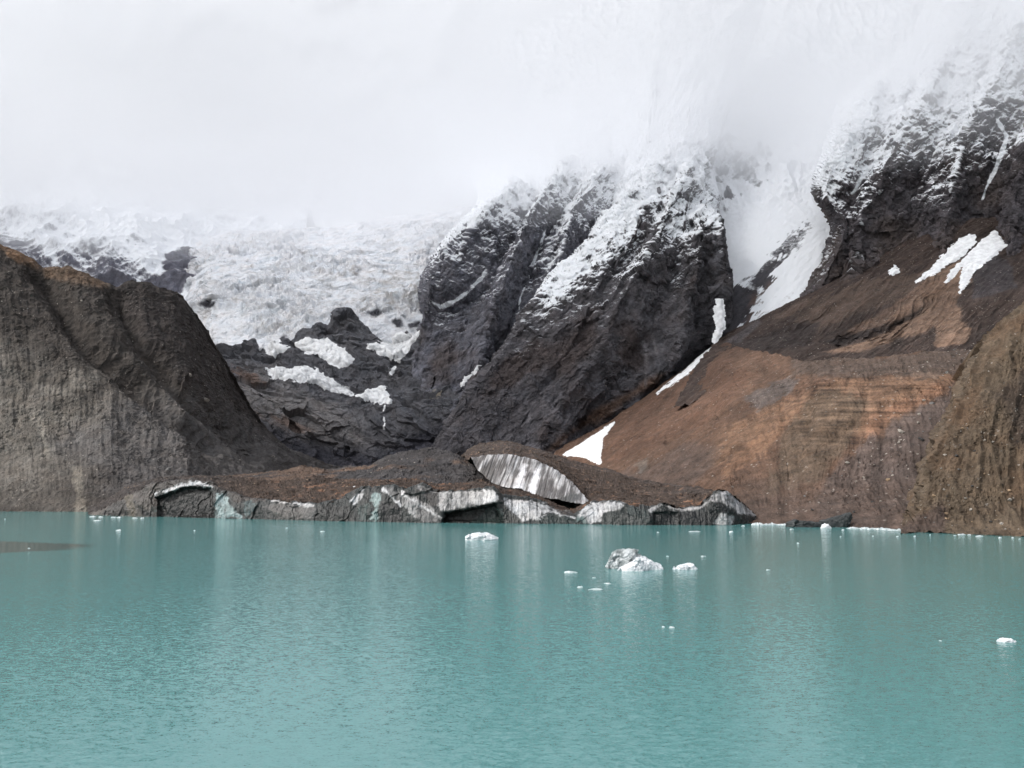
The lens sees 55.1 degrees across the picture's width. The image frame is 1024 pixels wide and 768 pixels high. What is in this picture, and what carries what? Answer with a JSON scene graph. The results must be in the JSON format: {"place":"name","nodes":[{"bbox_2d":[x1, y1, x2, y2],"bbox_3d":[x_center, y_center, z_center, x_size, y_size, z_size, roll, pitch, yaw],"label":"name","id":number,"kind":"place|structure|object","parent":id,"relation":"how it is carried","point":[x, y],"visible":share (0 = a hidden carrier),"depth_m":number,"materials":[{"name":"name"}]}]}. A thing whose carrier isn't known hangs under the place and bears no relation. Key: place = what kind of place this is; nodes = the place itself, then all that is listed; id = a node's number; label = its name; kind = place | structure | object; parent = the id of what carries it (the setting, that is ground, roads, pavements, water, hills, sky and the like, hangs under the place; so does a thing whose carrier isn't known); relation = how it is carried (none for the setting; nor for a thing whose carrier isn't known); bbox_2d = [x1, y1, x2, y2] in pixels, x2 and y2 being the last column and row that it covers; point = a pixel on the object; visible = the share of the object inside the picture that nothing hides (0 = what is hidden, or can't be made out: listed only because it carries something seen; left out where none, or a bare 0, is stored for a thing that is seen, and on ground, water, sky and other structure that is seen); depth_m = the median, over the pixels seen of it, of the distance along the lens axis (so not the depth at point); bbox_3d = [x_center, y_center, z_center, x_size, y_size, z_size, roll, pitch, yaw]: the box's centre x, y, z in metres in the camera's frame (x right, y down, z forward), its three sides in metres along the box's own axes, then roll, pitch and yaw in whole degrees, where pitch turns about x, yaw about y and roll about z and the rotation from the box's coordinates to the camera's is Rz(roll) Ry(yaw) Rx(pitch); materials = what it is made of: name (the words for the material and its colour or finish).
{"place":"outdoors","nodes":[
{"label":"outdoors","id":0,"kind":"place"},
{"bbox_2d":[0,114,314,299],"bbox_3d":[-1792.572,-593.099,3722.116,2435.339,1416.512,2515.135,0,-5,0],"label":"mountain","id":1,"kind":"structure","parent":0,"point":[93,203],"depth_m":3116.83,"materials":[{"name":"white snow"}]},
{"bbox_2d":[183,203,476,347],"bbox_3d":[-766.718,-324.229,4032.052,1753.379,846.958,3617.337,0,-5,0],"label":"icefall","id":2,"kind":"object","parent":1,"relation":"on","point":[265,287],"visible":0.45,"depth_m":2642.47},
{"bbox_2d":[0,244,341,511],"bbox_3d":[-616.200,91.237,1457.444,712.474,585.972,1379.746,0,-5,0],"label":"moraine wall","id":3,"kind":"structure","parent":0,"point":[53,366],"depth_m":1078.01,"materials":[{"name":"stone"}]},
{"bbox_2d":[0,0,593,227],"bbox_3d":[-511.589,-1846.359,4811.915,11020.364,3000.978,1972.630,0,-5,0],"label":"cloud","id":4,"kind":"structure","parent":0,"point":[332,113],"depth_m":4551.72,"materials":[{"name":"white"}]},
{"bbox_2d":[216,307,506,466],"bbox_3d":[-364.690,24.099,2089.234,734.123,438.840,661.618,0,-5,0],"label":"rock step","id":5,"kind":"object","parent":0,"point":[316,421],"visible":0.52,"depth_m":1889.51,"materials":[{"name":"grey stone"}]},
{"bbox_2d":[259,339,289,357],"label":"snow patch","id":6,"kind":"object","parent":5,"relation":"on","point":[275,348],"visible":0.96,"depth_m":2082.69,"materials":[{"name":"white snow"}]},
{"bbox_2d":[265,362,353,395],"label":"snow patch","id":7,"kind":"object","parent":5,"relation":"on","point":[302,374],"visible":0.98,"depth_m":1962.41,"materials":[{"name":"white snow"}]},
{"bbox_2d":[295,337,354,368],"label":"snow patch","id":8,"kind":"object","parent":5,"relation":"on","point":[329,351],"visible":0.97,"depth_m":2059.06,"materials":[{"name":"white snow"}]},
{"bbox_2d":[355,385,391,404],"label":"snow patch","id":9,"kind":"object","parent":5,"relation":"on","point":[380,395],"visible":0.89,"depth_m":1931.39,"materials":[{"name":"white snow"}]},
{"bbox_2d":[383,405,385,429],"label":"waterfall","id":10,"kind":"structure","parent":5,"relation":"on","point":[384,408],"depth_m":1862.77,"materials":[{"name":"white liquid"}]},
{"bbox_2d":[388,366,396,374],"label":"snow patch","id":11,"kind":"object","parent":5,"relation":"on","point":[391,372],"visible":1,"depth_m":2035.07,"materials":[{"name":"white snow"}]},
{"bbox_2d":[366,330,419,362],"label":"snow patch","id":12,"kind":"object","parent":5,"relation":"on","point":[397,349],"visible":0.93,"depth_m":2088.07,"materials":[{"name":"white snow"}]},
{"bbox_2d":[0,499,1023,767],"bbox_3d":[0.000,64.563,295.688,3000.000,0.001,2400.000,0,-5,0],"label":"lake","id":13,"kind":"structure","parent":0,"point":[154,641],"depth_m":217.09,"materials":[{"name":"liquid"}]},
{"bbox_2d":[465,532,498,539],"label":"iceberg","id":14,"kind":"object","parent":13,"relation":"in","point":[481,536],"visible":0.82,"depth_m":524.55,"materials":[{"name":"white ice"}]},
{"bbox_2d":[605,548,662,570],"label":"iceberg","id":15,"kind":"object","parent":13,"relation":"in","point":[627,559],"visible":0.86,"depth_m":379.33,"materials":[{"name":"white ice"}]},
{"bbox_2d":[672,563,697,569],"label":"iceberg","id":16,"kind":"object","parent":13,"relation":"in","point":[688,566],"visible":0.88,"depth_m":377.23,"materials":[{"name":"white ice"}]},
{"bbox_2d":[785,519,822,526],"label":"rock","id":17,"kind":"object","parent":13,"relation":"in","point":[794,523],"visible":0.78,"depth_m":633.40,"materials":[{"name":"grey stone"}]},
{"bbox_2d":[821,523,830,527],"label":"iceberg","id":18,"kind":"object","parent":13,"relation":"in","point":[824,525],"visible":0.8,"depth_m":622.43,"materials":[{"name":"white ice"}]},
{"bbox_2d":[819,512,852,526],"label":"rock","id":19,"kind":"object","parent":13,"relation":"in","point":[844,520],"visible":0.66,"depth_m":633.91,"materials":[{"name":"grey stone"}]},
{"bbox_2d":[997,638,1015,642],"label":"iceberg","id":20,"kind":"object","parent":13,"relation":"in","point":[1007,640],"visible":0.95,"depth_m":222.39,"materials":[{"name":"white ice"}]},
{"bbox_2d":[410,60,623,411],"bbox_3d":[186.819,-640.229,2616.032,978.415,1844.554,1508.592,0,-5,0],"label":"rock buttress","id":21,"kind":"object","parent":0,"point":[544,174],"visible":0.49,"depth_m":2255.58,"materials":[{"name":"grey stone"}]},
{"bbox_2d":[431,0,766,455],"bbox_3d":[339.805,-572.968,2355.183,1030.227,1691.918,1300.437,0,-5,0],"label":"rock face","id":22,"kind":"object","parent":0,"point":[614,318],"visible":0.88,"depth_m":2002.33},
{"bbox_2d":[460,365,481,389],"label":"snow patch","id":23,"kind":"object","parent":22,"relation":"on","point":[474,372],"visible":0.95,"depth_m":1956.34,"materials":[{"name":"white snow"}]},
{"bbox_2d":[477,0,924,332],"bbox_3d":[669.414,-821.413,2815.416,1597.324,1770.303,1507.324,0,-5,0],"label":"snowfield","id":24,"kind":"structure","parent":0,"point":[809,65],"depth_m":2946.93,"materials":[{"name":"white snow"}]},
{"bbox_2d":[518,342,971,528],"bbox_3d":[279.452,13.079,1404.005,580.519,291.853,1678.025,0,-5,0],"label":"hillside","id":25,"kind":"structure","parent":0,"point":[764,436],"depth_m":913.00,"materials":[{"name":"brown stone"}]},
{"bbox_2d":[563,422,614,464],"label":"snow patch","id":26,"kind":"object","parent":25,"relation":"on","point":[590,448],"visible":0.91,"depth_m":1463.09,"materials":[{"name":"white snow"}]},
{"bbox_2d":[656,347,710,394],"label":"snow patch","id":27,"kind":"object","parent":25,"relation":"on","point":[688,369],"visible":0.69,"depth_m":1779.13,"materials":[{"name":"white snow"}]},
{"bbox_2d":[674,217,1023,406],"bbox_3d":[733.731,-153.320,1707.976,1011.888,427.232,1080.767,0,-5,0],"label":"hillside","id":28,"kind":"structure","parent":0,"point":[872,312],"depth_m":1632.89,"materials":[{"name":"brown stone"}]},
{"bbox_2d":[712,298,725,343],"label":"snow patch","id":29,"kind":"object","parent":28,"relation":"on","point":[719,315],"visible":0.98,"depth_m":1939.22,"materials":[{"name":"white snow"}]},
{"bbox_2d":[888,265,899,275],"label":"snow patch","id":30,"kind":"object","parent":28,"relation":"on","point":[894,270],"visible":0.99,"depth_m":1824.11,"materials":[{"name":"white snow"}]},
{"bbox_2d":[915,234,976,282],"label":"snow patch","id":31,"kind":"object","parent":28,"relation":"on","point":[958,249],"visible":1,"depth_m":1817.27,"materials":[{"name":"white snow"}]},
{"bbox_2d":[944,258,964,282],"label":"snow patch","id":32,"kind":"object","parent":28,"relation":"on","point":[953,272],"visible":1,"depth_m":1734.28,"materials":[{"name":"white snow"}]},
{"bbox_2d":[958,230,1007,293],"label":"snow patch","id":33,"kind":"object","parent":28,"relation":"on","point":[986,249],"visible":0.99,"depth_m":1780.62,"materials":[{"name":"white snow"}]},
{"bbox_2d":[800,0,1023,296],"bbox_3d":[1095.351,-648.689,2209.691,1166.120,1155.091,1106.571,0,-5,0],"label":"mountain","id":34,"kind":"structure","parent":0,"point":[925,133],"depth_m":2046.11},
{"bbox_2d":[901,302,1023,536],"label":"hillside","id":35,"kind":"structure","parent":0,"point":[990,368],"depth_m":645.48,"materials":[{"name":"brown stone"}]},
{"bbox_3d":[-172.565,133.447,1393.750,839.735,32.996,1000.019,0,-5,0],"label":"valley floor","id":36,"kind":"structure","parent":0,"visible":0},
{"bbox_2d":[87,440,756,524],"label":"glacier tongue","id":37,"kind":"object","parent":36,"relation":"on","point":[430,485],"visible":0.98,"depth_m":759.17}
]}

